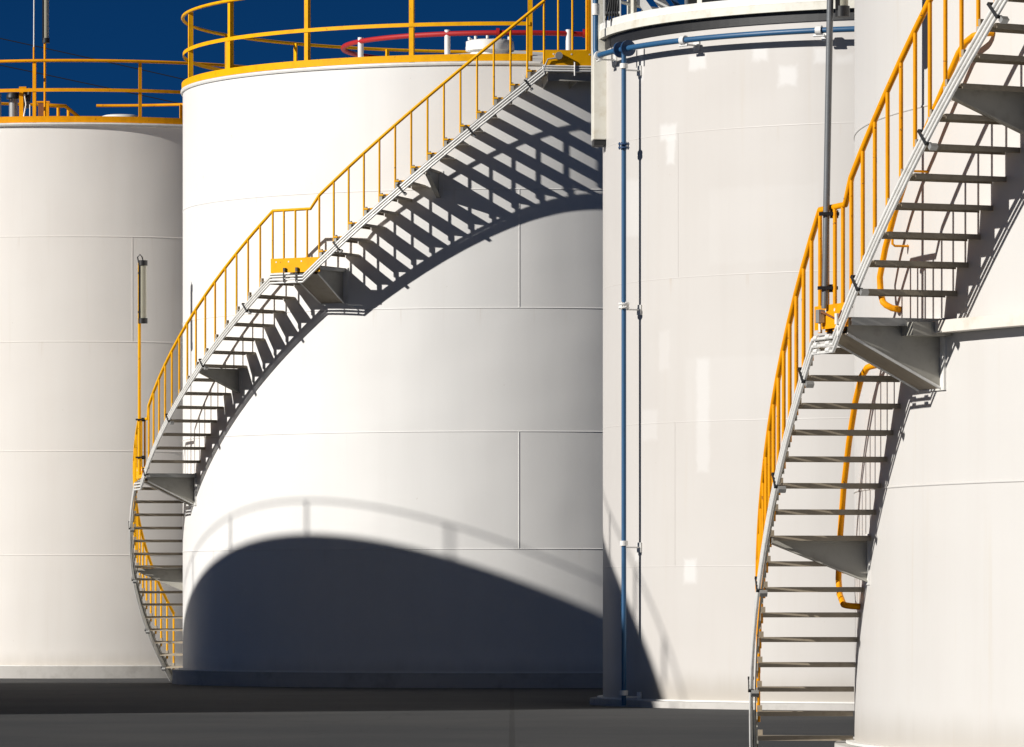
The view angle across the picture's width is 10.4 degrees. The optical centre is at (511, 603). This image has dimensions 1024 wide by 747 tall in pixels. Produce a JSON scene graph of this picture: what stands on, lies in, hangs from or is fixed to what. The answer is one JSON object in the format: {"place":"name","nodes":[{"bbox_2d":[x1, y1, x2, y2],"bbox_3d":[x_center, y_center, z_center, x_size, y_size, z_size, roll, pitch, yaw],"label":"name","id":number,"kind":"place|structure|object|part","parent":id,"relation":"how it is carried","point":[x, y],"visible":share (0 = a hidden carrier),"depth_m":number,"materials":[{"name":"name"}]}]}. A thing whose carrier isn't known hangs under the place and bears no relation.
{"place":"outdoors","nodes":[
{"label":"outdoors","id":0,"kind":"place"},
{"bbox_2d":[0,65,176,102],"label":"overhead cable","id":1,"kind":"object","parent":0,"point":[85,83],"visible":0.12,"depth_m":149.99,"materials":[{"name":"black rubber"}]},
{"bbox_2d":[0,38,184,79],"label":"overhead cable","id":2,"kind":"object","parent":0,"point":[91,58],"visible":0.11,"depth_m":149.99,"materials":[{"name":"black rubber"}]},
{"bbox_2d":[0,0,684,117],"label":"sky","id":3,"kind":"structure","parent":0,"point":[96,29],"materials":[{"name":"blue"}]},
{"bbox_2d":[0,678,853,746],"bbox_3d":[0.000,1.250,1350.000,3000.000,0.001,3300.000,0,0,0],"label":"ground","id":4,"kind":"structure","parent":0,"point":[100,712],"depth_m":60.72,"materials":[{"name":"concrete"}]},
{"bbox_2d":[0,122,182,677],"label":"storage tank","id":5,"kind":"object","parent":4,"relation":"on","point":[90,212],"visible":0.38,"depth_m":94.19,"materials":[{"name":"metal"}]},
{"bbox_2d":[0,92,18,116],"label":"vent stub","id":6,"kind":"object","parent":5,"relation":"on","point":[13,97],"visible":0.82,"depth_m":95.26,"materials":[{"name":"metal"}]},
{"bbox_2d":[19,87,30,115],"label":"roof valve","id":7,"kind":"object","parent":5,"relation":"on","point":[26,96],"visible":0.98,"depth_m":95.00,"materials":[{"name":"orange paint"}]},
{"bbox_2d":[36,101,49,115],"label":"switch box","id":8,"kind":"object","parent":5,"relation":"on","point":[40,108],"visible":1,"depth_m":94.78,"materials":[{"name":"orange paint"}]},
{"bbox_2d":[42,0,49,115],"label":"lamp post","id":9,"kind":"object","parent":5,"relation":"on","point":[45,22],"visible":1,"depth_m":94.48,"materials":[{"name":"grey metal"}]},
{"bbox_2d":[49,103,79,115],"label":"stair railing","id":10,"kind":"object","parent":5,"relation":"attached to","point":[68,108],"visible":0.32,"depth_m":102.84,"materials":[{"name":"yellow metal"}]},
{"bbox_2d":[104,114,137,116],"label":"roof hatch","id":11,"kind":"object","parent":5,"relation":"on","point":[126,115],"visible":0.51,"depth_m":97.44,"materials":[{"name":"white paint"}]},
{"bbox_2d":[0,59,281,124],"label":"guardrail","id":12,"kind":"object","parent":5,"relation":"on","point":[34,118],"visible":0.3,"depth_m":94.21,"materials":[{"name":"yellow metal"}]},
{"bbox_2d":[33,0,34,58],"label":"antenna","id":13,"kind":"object","parent":12,"relation":"attached to","point":[33,29],"visible":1,"depth_m":94.22,"materials":[{"name":"grey paint"}]},
{"bbox_2d":[172,50,602,687],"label":"storage tank","id":14,"kind":"object","parent":4,"relation":"on","point":[398,468],"visible":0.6,"depth_m":83.63,"materials":[{"name":"metal"}]},
{"bbox_2d":[128,0,590,680],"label":"winding staircase","id":15,"kind":"structure","parent":14,"relation":"attached to","point":[328,284],"depth_m":83.97,"materials":[{"name":"metal"}]},
{"bbox_2d":[136,254,147,474],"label":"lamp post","id":16,"kind":"object","parent":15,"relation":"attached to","point":[142,291],"visible":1,"depth_m":86.66,"materials":[{"name":"metal"}]},
{"bbox_2d":[181,0,542,87],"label":"guardrail","id":17,"kind":"object","parent":14,"relation":"on","point":[231,37],"visible":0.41,"depth_m":84.41,"materials":[{"name":"yellow metal"}]},
{"bbox_2d":[341,28,585,56],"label":"ring pipe","id":18,"kind":"object","parent":14,"relation":"on","point":[446,34],"visible":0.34,"depth_m":86.15,"materials":[{"name":"metal"}]},
{"bbox_2d":[466,35,513,53],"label":"roof hatch","id":19,"kind":"object","parent":14,"relation":"on","point":[475,45],"visible":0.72,"depth_m":85.31,"materials":[{"name":"white paint"}]},
{"bbox_2d":[590,10,853,710],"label":"storage tank","id":20,"kind":"object","parent":4,"relation":"on","point":[724,171],"visible":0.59,"depth_m":66.88,"materials":[{"name":"metal"}]},
{"bbox_2d":[591,0,605,146],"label":"wall duct","id":21,"kind":"object","parent":20,"relation":"attached to","point":[598,104],"depth_m":69.44,"materials":[{"name":"white metal"}]},
{"bbox_2d":[636,0,679,10],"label":"inclined ladder","id":22,"kind":"object","parent":20,"relation":"on","point":[644,5],"visible":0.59,"depth_m":68.89,"materials":[{"name":"white metal"}]},
{"bbox_2d":[685,0,722,4],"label":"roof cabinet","id":23,"kind":"object","parent":20,"relation":"on","point":[690,1],"visible":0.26,"depth_m":67.57,"materials":[{"name":"black metal"}]},
{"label":"door","id":24,"kind":"part","parent":23,"relation":"part of","materials":[{"name":"black metal"}]},
{"bbox_2d":[592,0,853,704],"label":"water pipe","id":25,"kind":"object","parent":20,"relation":"attached to","point":[623,50],"visible":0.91,"depth_m":68.00,"materials":[{"name":"metal"}]},
{"bbox_2d":[599,0,853,48],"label":"walkway","id":26,"kind":"structure","parent":20,"relation":"attached to","point":[633,24],"depth_m":66.91,"materials":[{"name":"beige paint"}]},
{"bbox_2d":[603,0,620,22],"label":"cable tray","id":27,"kind":"object","parent":26,"relation":"attached to","point":[611,8],"visible":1,"depth_m":68.75,"materials":[{"name":"metal"}]},
{"bbox_2d":[834,0,1023,746],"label":"storage tank","id":28,"kind":"object","parent":4,"relation":"on","point":[939,643],"visible":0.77,"depth_m":42.17,"materials":[{"name":"metal"}]},
{"bbox_2d":[835,364,875,609],"bbox_3d":[2.710,-0.912,44.410,0.185,1.921,1.884,0,0,-5],"label":"wall handrail","id":29,"kind":"object","parent":28,"relation":"attached to","point":[845,472],"depth_m":44.53,"materials":[{"name":"yellow metal"}]},
{"bbox_2d":[748,0,1023,746],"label":"winding staircase","id":30,"kind":"structure","parent":28,"relation":"attached to","point":[918,364],"depth_m":42.19,"materials":[{"name":"metal"}]},
{"bbox_2d":[815,309,841,335],"bbox_3d":[2.376,-2.100,42.105,0.050,0.215,0.478,0,0,-18],"label":"junction box","id":31,"kind":"object","parent":30,"relation":"attached to","point":[820,317],"visible":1,"depth_m":42.26,"materials":[{"name":"metal"}]},
{"bbox_2d":[817,0,849,308],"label":"lamp post","id":32,"kind":"object","parent":30,"relation":"attached to","point":[842,8],"visible":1,"depth_m":42.21,"materials":[{"name":"galvanised grey steel"}]},
{"bbox_2d":[877,32,993,312],"bbox_3d":[3.145,-3.226,42.308,0.199,2.002,1.912,0,0,-19],"label":"wall handrail","id":33,"kind":"object","parent":28,"relation":"attached to","point":[884,303],"depth_m":42.86,"materials":[{"name":"yellow metal"}]}
]}

